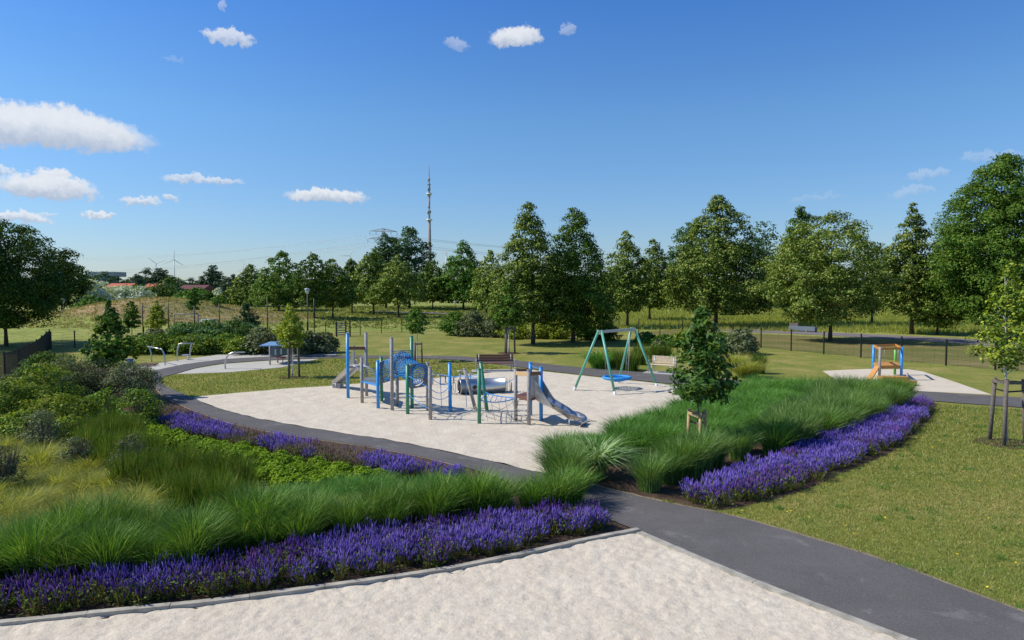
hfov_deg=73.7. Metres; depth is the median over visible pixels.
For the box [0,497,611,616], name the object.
sage flowers
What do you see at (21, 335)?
ground
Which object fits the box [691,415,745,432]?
grass clump
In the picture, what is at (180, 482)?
upright grass clump
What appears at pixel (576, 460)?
tall grass clump
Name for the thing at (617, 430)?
grass clump
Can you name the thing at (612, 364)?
fountain grass clump
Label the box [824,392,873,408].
tall grass clump
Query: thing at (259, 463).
sedum mound
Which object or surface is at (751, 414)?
grass clump
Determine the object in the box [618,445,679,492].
tall grass clump
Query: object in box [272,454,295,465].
sedum mound
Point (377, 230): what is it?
lattice pylon
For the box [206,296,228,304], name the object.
young tree
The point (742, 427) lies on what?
grass clump
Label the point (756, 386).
grass clump
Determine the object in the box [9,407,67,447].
grey shrub
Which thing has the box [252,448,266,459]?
sedum mound
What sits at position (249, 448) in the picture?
sedum mound
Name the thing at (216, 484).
upright grass clump
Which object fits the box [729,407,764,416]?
grass clump
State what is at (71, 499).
feather grass clump
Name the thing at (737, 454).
tall grass clump
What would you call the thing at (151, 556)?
tall grass clump
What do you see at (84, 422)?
upright grass clump
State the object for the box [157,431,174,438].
sedum mound
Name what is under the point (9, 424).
ornamental shrub
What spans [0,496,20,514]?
feather grass clump
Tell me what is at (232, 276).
tree
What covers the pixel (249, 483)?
upright grass clump
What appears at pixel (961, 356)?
verge
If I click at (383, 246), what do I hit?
poplar tree
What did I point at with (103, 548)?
tall grass clump
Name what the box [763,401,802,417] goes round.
tall grass clump
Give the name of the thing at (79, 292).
broadleaf tree
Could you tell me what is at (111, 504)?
tall grass clump
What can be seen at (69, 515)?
tall grass clump
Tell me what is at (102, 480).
feather grass clump
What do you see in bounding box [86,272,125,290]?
industrial hall
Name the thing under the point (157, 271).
tree
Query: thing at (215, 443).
sedum mound
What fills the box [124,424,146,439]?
upright grass clump
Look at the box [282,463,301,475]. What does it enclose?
sedum mound
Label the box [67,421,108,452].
upright grass clump
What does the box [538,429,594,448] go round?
grass clump
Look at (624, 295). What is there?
linden tree
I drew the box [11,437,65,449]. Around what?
feather grass clump
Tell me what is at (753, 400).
grass clump
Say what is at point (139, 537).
tall grass clump
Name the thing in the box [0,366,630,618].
planting soil
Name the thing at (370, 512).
tall grass clump
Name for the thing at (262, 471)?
sedum mound
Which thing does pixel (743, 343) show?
park shrub
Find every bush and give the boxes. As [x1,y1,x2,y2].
[64,279,117,308]
[71,295,106,307]
[97,285,143,300]
[119,283,146,292]
[128,286,156,297]
[140,282,178,296]
[146,282,185,296]
[170,289,197,298]
[188,287,212,295]
[199,292,216,301]
[212,288,222,294]
[213,291,235,304]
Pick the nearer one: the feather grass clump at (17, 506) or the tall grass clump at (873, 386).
the feather grass clump at (17, 506)
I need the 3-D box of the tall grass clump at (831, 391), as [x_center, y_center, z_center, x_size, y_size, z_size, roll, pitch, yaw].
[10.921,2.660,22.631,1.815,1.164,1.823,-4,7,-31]
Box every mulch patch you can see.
[281,376,306,378]
[497,352,520,353]
[973,437,1023,448]
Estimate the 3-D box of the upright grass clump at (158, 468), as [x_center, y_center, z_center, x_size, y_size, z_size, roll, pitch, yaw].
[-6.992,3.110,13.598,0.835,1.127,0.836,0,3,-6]
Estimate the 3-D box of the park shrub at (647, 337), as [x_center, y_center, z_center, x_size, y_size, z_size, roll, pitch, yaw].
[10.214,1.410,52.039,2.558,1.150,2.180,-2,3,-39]
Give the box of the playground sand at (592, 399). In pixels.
[194,370,684,471]
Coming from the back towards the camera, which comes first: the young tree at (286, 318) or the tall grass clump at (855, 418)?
the young tree at (286, 318)
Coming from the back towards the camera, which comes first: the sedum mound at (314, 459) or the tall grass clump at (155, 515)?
the sedum mound at (314, 459)
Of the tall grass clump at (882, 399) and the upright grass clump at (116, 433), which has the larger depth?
the tall grass clump at (882, 399)
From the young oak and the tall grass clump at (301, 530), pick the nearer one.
the tall grass clump at (301, 530)
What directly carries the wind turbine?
on the ground at (21, 335)
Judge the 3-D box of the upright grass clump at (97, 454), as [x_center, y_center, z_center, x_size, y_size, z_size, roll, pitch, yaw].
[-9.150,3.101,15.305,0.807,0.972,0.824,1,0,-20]
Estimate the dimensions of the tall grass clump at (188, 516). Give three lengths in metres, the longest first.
1.677 x 1.661 x 1.084 m
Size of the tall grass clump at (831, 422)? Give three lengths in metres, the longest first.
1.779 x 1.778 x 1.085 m
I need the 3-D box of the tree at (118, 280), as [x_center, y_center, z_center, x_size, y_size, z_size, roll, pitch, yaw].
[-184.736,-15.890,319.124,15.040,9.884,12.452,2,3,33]
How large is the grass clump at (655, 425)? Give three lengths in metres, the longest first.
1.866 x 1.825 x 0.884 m
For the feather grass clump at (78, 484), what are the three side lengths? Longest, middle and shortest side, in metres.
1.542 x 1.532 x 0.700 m
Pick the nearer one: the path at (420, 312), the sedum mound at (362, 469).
the sedum mound at (362, 469)
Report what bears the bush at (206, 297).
on the ground at (21, 335)
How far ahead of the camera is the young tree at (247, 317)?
55.91 m
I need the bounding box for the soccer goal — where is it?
[173,313,200,324]
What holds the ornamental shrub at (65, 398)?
on the planting soil
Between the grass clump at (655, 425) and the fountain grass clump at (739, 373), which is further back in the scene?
the fountain grass clump at (739, 373)
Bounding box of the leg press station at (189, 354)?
[176,342,192,360]
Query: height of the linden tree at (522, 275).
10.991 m
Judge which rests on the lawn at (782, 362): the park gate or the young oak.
the park gate
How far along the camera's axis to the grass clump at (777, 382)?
26.30 m
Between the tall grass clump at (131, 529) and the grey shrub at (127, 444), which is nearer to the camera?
the tall grass clump at (131, 529)
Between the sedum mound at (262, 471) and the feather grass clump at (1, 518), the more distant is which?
the sedum mound at (262, 471)
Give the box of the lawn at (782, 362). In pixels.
[0,330,1023,609]
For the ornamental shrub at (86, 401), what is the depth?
20.24 m
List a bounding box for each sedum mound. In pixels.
[146,427,159,434]
[147,423,157,428]
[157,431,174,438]
[162,438,178,452]
[169,427,185,435]
[172,431,188,435]
[174,433,187,442]
[176,435,193,444]
[176,441,191,452]
[187,435,203,441]
[191,441,206,454]
[201,437,212,441]
[201,439,221,455]
[206,445,223,457]
[220,443,239,454]
[224,450,241,463]
[234,440,253,449]
[236,444,252,450]
[239,450,261,462]
[246,459,265,467]
[251,446,263,450]
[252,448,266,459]
[253,466,278,485]
[255,453,272,464]
[261,458,274,464]
[264,461,284,478]
[267,465,289,484]
[270,470,293,487]
[271,450,292,462]
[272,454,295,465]
[275,475,298,488]
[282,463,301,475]
[285,466,305,478]
[287,472,307,486]
[290,455,305,463]
[291,476,313,489]
[292,459,305,465]
[301,464,317,477]
[306,456,326,468]
[306,469,321,483]
[309,473,324,486]
[309,474,330,487]
[312,460,332,471]
[319,465,331,475]
[320,468,338,483]
[323,471,344,481]
[328,461,346,472]
[330,461,353,478]
[342,470,355,475]
[348,465,364,480]
[353,466,374,479]
[369,467,389,480]
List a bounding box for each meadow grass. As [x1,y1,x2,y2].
[21,305,484,328]
[478,299,1023,334]
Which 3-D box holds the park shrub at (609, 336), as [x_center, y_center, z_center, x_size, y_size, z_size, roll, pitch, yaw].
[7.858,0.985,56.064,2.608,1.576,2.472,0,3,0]
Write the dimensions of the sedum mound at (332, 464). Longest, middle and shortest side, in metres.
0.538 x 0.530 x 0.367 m
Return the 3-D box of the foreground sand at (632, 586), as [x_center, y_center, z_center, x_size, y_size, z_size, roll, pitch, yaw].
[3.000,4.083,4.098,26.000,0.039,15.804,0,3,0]
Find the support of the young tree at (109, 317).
on the planting soil
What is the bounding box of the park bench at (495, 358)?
[472,354,514,372]
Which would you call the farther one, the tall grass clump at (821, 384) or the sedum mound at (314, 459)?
the tall grass clump at (821, 384)
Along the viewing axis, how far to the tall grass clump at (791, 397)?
22.25 m
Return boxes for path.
[148,355,1023,639]
[375,311,444,313]
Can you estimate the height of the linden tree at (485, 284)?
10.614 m
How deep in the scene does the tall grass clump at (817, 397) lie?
21.67 m
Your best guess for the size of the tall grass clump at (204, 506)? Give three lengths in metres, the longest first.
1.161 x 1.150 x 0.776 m
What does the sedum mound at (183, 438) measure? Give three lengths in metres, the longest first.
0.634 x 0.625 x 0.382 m
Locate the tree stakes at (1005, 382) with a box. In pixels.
[988,377,1023,445]
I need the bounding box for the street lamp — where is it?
[305,288,309,330]
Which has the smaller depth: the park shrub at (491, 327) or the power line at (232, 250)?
the park shrub at (491, 327)
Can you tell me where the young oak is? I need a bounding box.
[666,306,741,430]
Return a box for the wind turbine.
[165,248,183,276]
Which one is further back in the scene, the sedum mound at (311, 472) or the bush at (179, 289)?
the bush at (179, 289)
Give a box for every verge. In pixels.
[153,384,453,464]
[587,482,1023,611]
[637,330,1023,371]
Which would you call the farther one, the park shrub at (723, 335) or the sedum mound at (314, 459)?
the park shrub at (723, 335)
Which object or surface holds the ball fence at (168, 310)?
on the lawn at (782, 362)
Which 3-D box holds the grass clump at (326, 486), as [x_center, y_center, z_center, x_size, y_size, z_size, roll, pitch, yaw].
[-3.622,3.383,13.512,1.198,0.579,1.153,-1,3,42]
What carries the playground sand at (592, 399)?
on the lawn at (782, 362)
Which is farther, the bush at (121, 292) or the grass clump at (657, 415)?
the bush at (121, 292)
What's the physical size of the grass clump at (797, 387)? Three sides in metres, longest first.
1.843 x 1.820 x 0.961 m
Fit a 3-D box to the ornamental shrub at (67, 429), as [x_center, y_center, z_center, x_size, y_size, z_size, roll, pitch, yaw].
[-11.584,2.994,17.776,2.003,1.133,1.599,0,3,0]
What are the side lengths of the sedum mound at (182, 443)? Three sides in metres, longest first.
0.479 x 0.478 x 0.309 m
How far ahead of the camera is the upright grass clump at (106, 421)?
17.66 m
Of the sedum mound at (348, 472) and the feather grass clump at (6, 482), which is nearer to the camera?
the feather grass clump at (6, 482)
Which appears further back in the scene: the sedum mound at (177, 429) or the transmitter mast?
the transmitter mast
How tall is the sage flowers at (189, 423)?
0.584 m
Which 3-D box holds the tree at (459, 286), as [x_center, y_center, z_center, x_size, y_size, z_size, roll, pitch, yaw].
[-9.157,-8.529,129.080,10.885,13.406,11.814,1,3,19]
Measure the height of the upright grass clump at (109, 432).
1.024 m
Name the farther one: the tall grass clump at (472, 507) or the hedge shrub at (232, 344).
the hedge shrub at (232, 344)
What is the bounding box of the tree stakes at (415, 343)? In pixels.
[414,342,422,362]
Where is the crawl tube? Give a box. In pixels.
[452,377,511,393]
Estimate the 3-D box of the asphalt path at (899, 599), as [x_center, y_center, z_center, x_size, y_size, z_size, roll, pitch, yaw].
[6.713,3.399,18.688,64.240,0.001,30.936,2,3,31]
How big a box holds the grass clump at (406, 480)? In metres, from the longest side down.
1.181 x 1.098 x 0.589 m
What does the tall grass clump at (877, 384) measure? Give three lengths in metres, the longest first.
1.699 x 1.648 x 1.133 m
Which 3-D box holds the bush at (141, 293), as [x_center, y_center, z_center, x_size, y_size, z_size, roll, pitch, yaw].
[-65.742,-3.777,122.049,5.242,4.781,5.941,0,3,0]
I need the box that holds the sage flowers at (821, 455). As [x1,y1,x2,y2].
[678,393,935,507]
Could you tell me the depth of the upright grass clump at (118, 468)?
13.65 m
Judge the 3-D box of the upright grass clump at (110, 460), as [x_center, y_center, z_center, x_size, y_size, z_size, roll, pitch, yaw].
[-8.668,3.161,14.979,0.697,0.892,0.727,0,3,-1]
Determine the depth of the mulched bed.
15.15 m
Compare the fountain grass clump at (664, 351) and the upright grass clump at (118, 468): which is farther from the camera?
the fountain grass clump at (664, 351)
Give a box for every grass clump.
[0,430,40,449]
[0,431,39,449]
[0,468,35,496]
[0,472,47,488]
[0,479,67,504]
[0,484,21,502]
[0,484,60,513]
[0,493,52,520]
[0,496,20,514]
[0,500,49,523]
[0,500,80,543]
[0,502,68,528]
[0,507,43,523]
[0,510,19,529]
[0,510,58,547]
[0,510,83,588]
[0,529,36,584]
[0,539,22,570]
[1,436,31,447]
[1,440,46,452]
[1,454,34,473]
[1,478,58,495]
[2,435,68,458]
[2,444,45,476]
[3,443,65,470]
[4,507,90,544]
[6,492,123,535]
[6,523,111,584]
[7,487,67,508]
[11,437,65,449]
[12,461,50,488]
[15,443,73,463]
[17,488,122,516]
[18,469,74,493]
[19,459,61,487]
[19,513,118,575]
[22,481,83,501]
[25,491,77,512]
[26,463,92,489]
[36,511,159,587]
[37,457,92,476]
[38,509,134,575]
[42,490,108,509]
[44,481,105,500]
[48,486,115,503]
[49,456,105,488]
[51,466,110,492]
[51,486,157,528]
[52,447,109,473]
[58,487,159,513]
[66,462,110,481]
[66,464,139,492]
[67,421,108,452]
[68,411,102,435]
[70,414,107,434]
[70,424,98,441]
[71,478,119,495]
[77,486,127,503]
[78,521,160,576]
[84,412,108,425]
[88,428,124,452]
[88,489,164,535]
[89,440,119,473]
[90,403,121,421]
[90,479,178,512]
[90,510,161,561]
[92,410,127,436]
[93,414,121,429]
[97,471,169,495]
[99,428,120,439]
[99,443,148,495]
[99,446,125,482]
[100,479,168,501]
[101,426,130,444]
[104,494,186,534]
[107,426,145,449]
[109,445,138,464]
[113,410,138,432]
[114,428,147,451]
[117,409,150,432]
[117,437,160,478]
[117,461,157,488]
[122,519,176,558]
[122,526,188,572]
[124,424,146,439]
[125,424,153,442]
[135,428,168,453]
[136,503,242,573]
[137,449,184,488]
[143,493,243,544]
[144,466,177,499]
[146,449,177,466]
[146,507,203,536]
[152,481,190,510]
[155,488,191,519]
[160,464,213,512]
[166,473,197,493]
[169,446,201,475]
[169,502,237,530]
[170,444,203,466]
[171,435,200,457]
[178,499,224,523]
[182,517,253,565]
[187,487,224,514]
[192,438,240,481]
[192,463,241,503]
[196,451,246,480]
[199,479,288,523]
[204,468,246,498]
[207,501,282,556]
[209,479,256,512]
[209,480,298,510]
[212,480,305,546]
[217,444,263,483]
[225,457,261,489]
[232,502,296,554]
[234,476,263,492]
[247,492,327,544]
[257,496,338,550]
[263,486,318,508]
[266,480,298,494]
[269,484,342,518]
[274,481,312,499]
[281,486,346,540]
[288,474,328,493]
[296,482,333,497]
[307,476,355,491]
[307,485,344,500]
[314,488,382,540]
[317,469,362,489]
[320,494,354,536]
[323,479,361,496]
[329,486,359,499]
[336,483,403,535]
[338,478,366,493]
[341,474,389,489]
[343,472,390,488]
[343,474,416,508]
[358,468,402,483]
[359,491,417,533]
[371,474,435,526]
[388,471,427,488]
[399,476,468,530]
[409,469,452,484]
[411,465,483,519]
[439,459,509,519]
[456,497,470,515]
[461,469,529,514]
[509,467,566,514]
[524,438,592,478]
[525,462,589,512]
[526,429,583,455]
[533,430,594,460]
[534,436,601,477]
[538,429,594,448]
[538,460,604,506]
[540,428,650,478]
[570,429,606,441]
[570,431,622,452]
[572,347,615,368]
[584,429,620,453]
[590,415,644,434]
[590,428,632,443]
[596,428,642,458]
[598,413,644,428]
[599,417,654,442]
[603,346,619,367]
[611,348,629,370]
[615,429,656,458]
[618,411,666,425]
[618,419,673,454]
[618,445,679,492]
[619,409,654,424]
[621,350,642,370]
[627,418,673,433]
[630,342,650,364]
[632,406,665,416]
[634,430,676,455]
[635,421,688,443]
[638,401,685,415]
[639,411,683,420]
[640,413,682,424]
[642,432,713,480]
[644,442,698,484]
[645,405,691,423]
[645,420,686,437]
[646,341,662,361]
[650,416,702,433]
[651,415,691,427]
[656,344,676,358]
[656,394,692,405]
[658,402,712,416]
[661,428,720,478]
[663,409,702,420]
[666,398,708,411]
[669,420,736,473]
[670,397,711,408]
[679,419,721,432]
[680,401,734,417]
[682,408,725,423]
[683,413,738,437]
[690,425,744,468]
[691,408,730,421]
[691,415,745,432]
[696,399,741,409]
[702,405,752,421]
[705,401,747,414]
[708,416,750,434]
[708,419,769,461]
[715,410,763,432]
[718,419,754,438]
[722,350,761,370]
[727,389,765,400]
[729,360,758,377]
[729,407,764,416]
[731,358,773,377]
[731,382,755,393]
[732,405,764,413]
[732,405,764,433]
[734,388,774,398]
[735,379,756,388]
[735,394,770,405]
[735,400,771,412]
[736,380,766,390]
[742,415,799,456]
[743,372,772,381]
[743,411,801,443]
[748,350,769,373]
[749,401,795,414]
[753,407,791,423]
[757,375,792,386]
[757,407,808,430]
[758,390,790,399]
[760,387,798,397]
[761,380,801,389]
[761,393,813,412]
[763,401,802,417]
[765,383,793,391]
[767,378,798,386]
[770,377,806,386]
[774,403,827,439]
[775,415,826,449]
[780,390,812,404]
[784,403,829,421]
[785,380,812,391]
[790,403,828,414]
[792,395,831,409]
[795,384,839,399]
[796,398,833,409]
[797,374,825,382]
[797,404,854,441]
[798,381,835,396]
[798,389,837,405]
[804,403,856,427]
[806,391,850,412]
[807,375,850,390]
[809,391,857,407]
[812,372,846,382]
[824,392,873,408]
[825,385,863,399]
[826,401,872,426]
[828,372,859,380]
[828,374,871,387]
[828,378,858,388]
[829,391,884,416]
[833,389,873,402]
[836,393,875,421]
[841,378,879,394]
[844,374,881,384]
[844,386,879,399]
[857,379,895,390]
[860,389,896,403]
[861,393,896,416]
[864,374,892,382]
[864,386,891,399]
[865,382,893,391]
[872,384,917,408]
[875,382,903,389]
[877,375,908,384]
[878,373,921,390]
[879,383,918,403]
[893,378,922,396]
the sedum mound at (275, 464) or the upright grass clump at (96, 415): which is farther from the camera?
the upright grass clump at (96, 415)
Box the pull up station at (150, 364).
[140,346,165,365]
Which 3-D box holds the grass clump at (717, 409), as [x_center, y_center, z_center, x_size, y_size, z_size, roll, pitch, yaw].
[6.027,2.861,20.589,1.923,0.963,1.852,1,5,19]
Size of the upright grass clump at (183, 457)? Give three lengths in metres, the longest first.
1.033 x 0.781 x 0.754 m
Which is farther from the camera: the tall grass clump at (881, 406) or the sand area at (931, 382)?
the sand area at (931, 382)
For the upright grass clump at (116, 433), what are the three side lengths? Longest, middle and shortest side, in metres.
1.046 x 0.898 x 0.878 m
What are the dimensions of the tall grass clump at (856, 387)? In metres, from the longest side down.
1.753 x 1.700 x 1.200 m
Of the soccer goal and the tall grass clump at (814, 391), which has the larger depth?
the soccer goal
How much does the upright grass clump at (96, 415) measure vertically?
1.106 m
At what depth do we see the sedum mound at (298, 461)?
15.96 m
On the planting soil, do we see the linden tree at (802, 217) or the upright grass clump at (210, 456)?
the upright grass clump at (210, 456)
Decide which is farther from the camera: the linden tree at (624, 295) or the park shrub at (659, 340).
the linden tree at (624, 295)
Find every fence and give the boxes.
[0,329,49,379]
[50,322,335,348]
[106,298,314,332]
[349,318,442,334]
[620,318,1021,371]
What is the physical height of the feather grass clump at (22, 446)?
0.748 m
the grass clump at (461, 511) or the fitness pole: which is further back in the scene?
the fitness pole
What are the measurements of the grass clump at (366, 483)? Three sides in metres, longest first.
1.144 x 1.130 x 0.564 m
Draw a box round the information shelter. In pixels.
[259,341,297,364]
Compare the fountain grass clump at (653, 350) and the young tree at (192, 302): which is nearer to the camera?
the fountain grass clump at (653, 350)
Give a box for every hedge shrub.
[113,334,169,354]
[134,327,177,338]
[135,332,176,353]
[158,336,186,351]
[160,321,204,336]
[167,332,219,354]
[176,318,237,338]
[187,337,234,353]
[204,319,269,337]
[211,332,240,353]
[221,336,261,354]
[235,326,277,354]
[244,334,268,353]
[261,333,279,351]
[293,330,332,354]
[311,331,341,353]
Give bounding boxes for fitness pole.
[224,352,245,368]
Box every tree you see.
[0,219,100,345]
[29,255,94,307]
[79,299,140,395]
[94,271,120,287]
[110,275,126,282]
[123,301,140,335]
[127,274,144,285]
[133,268,161,284]
[144,300,169,328]
[150,268,162,283]
[156,270,173,283]
[158,275,184,287]
[180,277,196,284]
[184,287,202,310]
[195,276,206,284]
[203,265,223,289]
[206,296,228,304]
[210,271,229,292]
[215,277,239,297]
[224,264,276,305]
[227,274,238,283]
[232,303,260,327]
[241,250,313,310]
[272,303,304,340]
[274,306,307,375]
[292,251,334,317]
[298,258,361,316]
[330,258,362,311]
[349,248,394,313]
[363,254,429,316]
[368,232,408,308]
[379,226,440,307]
[403,306,429,361]
[415,261,457,308]
[431,240,486,309]
[469,250,506,312]
[484,201,577,343]
[490,282,526,352]
[534,207,621,342]
[600,231,658,325]
[631,239,676,318]
[658,194,776,324]
[665,222,703,306]
[722,278,743,291]
[740,221,785,301]
[746,209,907,340]
[763,205,834,322]
[843,242,901,322]
[871,202,946,333]
[899,252,971,334]
[920,151,1023,338]
[964,262,1023,442]
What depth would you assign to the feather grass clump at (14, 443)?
16.59 m
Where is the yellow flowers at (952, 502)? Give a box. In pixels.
[741,429,1022,587]
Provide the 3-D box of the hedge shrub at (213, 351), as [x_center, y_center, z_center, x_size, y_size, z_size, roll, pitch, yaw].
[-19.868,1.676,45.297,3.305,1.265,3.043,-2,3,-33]
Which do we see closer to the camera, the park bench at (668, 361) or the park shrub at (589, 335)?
the park bench at (668, 361)
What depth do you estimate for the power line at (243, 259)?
384.85 m
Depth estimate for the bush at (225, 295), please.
148.53 m
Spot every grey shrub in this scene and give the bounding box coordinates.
[0,442,32,490]
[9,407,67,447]
[48,435,93,468]
[105,433,154,465]
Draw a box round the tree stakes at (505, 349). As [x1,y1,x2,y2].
[504,327,515,353]
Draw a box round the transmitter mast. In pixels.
[426,176,431,273]
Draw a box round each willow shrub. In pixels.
[0,373,25,390]
[22,354,103,404]
[69,352,127,397]
[98,359,170,406]
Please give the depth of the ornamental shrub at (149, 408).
20.53 m
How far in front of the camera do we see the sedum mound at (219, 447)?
17.18 m
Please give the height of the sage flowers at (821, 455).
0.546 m
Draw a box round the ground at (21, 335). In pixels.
[0,294,1022,371]
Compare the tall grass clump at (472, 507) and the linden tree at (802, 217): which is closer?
the tall grass clump at (472, 507)
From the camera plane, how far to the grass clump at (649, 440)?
17.28 m
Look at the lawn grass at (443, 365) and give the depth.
33.10 m
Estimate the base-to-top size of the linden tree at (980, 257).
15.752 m
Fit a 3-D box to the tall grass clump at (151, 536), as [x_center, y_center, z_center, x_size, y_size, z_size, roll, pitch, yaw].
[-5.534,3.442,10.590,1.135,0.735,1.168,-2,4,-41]
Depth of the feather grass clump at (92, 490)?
13.23 m
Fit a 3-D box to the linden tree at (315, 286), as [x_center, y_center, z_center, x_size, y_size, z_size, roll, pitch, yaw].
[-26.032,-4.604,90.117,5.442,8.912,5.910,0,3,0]
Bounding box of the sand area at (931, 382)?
[823,369,990,394]
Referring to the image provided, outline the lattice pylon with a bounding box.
[368,228,396,241]
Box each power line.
[28,244,386,276]
[31,234,367,261]
[88,236,377,259]
[92,234,374,258]
[95,244,377,271]
[113,242,371,271]
[129,242,363,272]
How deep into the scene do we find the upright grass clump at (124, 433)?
16.22 m
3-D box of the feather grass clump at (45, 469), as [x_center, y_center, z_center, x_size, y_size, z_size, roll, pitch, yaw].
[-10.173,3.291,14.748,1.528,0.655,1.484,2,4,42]
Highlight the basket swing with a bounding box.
[573,327,657,394]
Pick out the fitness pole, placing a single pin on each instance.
(227, 357)
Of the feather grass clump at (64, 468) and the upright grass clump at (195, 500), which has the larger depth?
the feather grass clump at (64, 468)
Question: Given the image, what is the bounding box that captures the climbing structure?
[331,332,586,426]
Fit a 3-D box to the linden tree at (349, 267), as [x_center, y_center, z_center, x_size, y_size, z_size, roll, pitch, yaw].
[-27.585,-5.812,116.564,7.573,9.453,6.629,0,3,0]
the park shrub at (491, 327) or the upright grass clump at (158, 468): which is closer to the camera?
the upright grass clump at (158, 468)
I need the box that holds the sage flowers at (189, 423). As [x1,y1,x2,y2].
[146,403,465,479]
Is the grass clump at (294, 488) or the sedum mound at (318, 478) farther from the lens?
the sedum mound at (318, 478)
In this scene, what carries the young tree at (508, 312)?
on the mulch patch at (508, 353)
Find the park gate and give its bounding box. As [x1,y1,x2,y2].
[336,321,350,336]
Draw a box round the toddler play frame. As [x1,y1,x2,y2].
[868,344,916,385]
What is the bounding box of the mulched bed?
[580,402,934,510]
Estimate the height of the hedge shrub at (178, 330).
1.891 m
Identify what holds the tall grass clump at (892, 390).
on the mulched bed
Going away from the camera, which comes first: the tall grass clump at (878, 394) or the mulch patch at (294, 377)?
the tall grass clump at (878, 394)
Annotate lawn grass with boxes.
[161,358,503,397]
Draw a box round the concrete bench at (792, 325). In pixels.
[789,322,817,331]
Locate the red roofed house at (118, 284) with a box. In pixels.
[105,283,137,291]
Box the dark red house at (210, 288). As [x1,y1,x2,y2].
[178,285,214,292]
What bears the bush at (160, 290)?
on the ground at (21, 335)
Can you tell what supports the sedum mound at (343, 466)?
on the planting soil
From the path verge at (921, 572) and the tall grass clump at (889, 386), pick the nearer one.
the path verge at (921, 572)
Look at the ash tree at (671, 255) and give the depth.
119.65 m
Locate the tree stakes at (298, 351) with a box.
[288,342,299,377]
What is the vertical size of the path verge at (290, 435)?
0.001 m
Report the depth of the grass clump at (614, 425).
18.48 m
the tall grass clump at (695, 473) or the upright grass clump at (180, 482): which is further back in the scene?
the tall grass clump at (695, 473)
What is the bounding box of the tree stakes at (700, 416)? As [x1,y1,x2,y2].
[687,408,706,439]
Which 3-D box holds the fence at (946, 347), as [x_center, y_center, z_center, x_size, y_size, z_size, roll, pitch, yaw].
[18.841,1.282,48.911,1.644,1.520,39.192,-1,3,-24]
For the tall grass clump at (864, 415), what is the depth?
20.58 m
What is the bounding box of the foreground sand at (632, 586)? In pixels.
[0,533,895,639]
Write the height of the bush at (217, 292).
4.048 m
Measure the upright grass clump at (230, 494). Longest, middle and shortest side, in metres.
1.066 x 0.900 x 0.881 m
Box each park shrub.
[437,311,473,335]
[454,309,488,336]
[475,314,506,337]
[493,325,530,339]
[526,324,557,338]
[546,325,570,338]
[575,325,600,339]
[593,323,622,340]
[631,331,660,344]
[651,334,675,347]
[651,338,666,349]
[673,330,700,347]
[711,332,734,348]
[726,328,761,355]
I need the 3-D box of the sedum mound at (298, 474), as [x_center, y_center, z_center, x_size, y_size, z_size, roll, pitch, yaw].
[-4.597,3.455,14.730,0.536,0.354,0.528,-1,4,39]
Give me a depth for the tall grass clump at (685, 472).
15.26 m
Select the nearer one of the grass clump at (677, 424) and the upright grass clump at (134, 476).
the upright grass clump at (134, 476)
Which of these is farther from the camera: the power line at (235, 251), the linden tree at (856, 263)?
the power line at (235, 251)
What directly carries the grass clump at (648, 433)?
on the mulched bed
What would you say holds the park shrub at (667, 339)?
on the lawn at (782, 362)
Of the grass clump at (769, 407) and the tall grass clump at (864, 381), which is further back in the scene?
the tall grass clump at (864, 381)
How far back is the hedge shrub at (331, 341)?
44.68 m
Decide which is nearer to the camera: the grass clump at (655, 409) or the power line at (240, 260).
the grass clump at (655, 409)
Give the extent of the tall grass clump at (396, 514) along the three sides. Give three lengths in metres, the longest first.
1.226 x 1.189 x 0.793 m
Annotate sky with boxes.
[0,0,1023,283]
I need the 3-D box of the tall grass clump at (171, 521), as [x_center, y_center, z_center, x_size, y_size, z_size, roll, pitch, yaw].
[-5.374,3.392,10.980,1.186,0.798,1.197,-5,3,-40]
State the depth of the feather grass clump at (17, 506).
11.99 m
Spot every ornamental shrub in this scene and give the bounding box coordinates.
[0,377,69,422]
[0,409,69,441]
[0,413,27,438]
[6,351,79,383]
[6,361,89,404]
[15,392,104,426]
[33,414,87,442]
[57,396,113,417]
[85,386,125,414]
[111,386,170,424]
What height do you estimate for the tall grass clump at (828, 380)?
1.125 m
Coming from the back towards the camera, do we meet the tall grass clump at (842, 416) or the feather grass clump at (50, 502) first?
the tall grass clump at (842, 416)
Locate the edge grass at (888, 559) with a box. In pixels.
[659,498,931,574]
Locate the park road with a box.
[616,322,1023,348]
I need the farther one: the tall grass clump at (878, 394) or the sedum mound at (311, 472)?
the tall grass clump at (878, 394)
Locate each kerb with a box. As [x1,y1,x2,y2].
[0,527,639,625]
[636,531,916,639]
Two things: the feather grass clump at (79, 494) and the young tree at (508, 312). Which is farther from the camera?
the young tree at (508, 312)
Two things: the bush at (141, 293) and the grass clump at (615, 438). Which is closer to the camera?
the grass clump at (615, 438)
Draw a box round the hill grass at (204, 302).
[3,296,320,328]
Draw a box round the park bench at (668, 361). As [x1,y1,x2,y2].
[643,355,682,374]
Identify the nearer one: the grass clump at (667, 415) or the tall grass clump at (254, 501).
the tall grass clump at (254, 501)
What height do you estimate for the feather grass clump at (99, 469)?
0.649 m
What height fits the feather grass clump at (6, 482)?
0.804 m
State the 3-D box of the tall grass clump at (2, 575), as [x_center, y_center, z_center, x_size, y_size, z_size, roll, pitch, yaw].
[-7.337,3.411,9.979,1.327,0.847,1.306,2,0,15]
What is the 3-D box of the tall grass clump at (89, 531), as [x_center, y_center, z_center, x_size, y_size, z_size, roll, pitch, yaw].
[-6.273,3.322,10.201,1.424,1.003,1.468,5,8,44]
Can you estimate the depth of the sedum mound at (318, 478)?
14.32 m

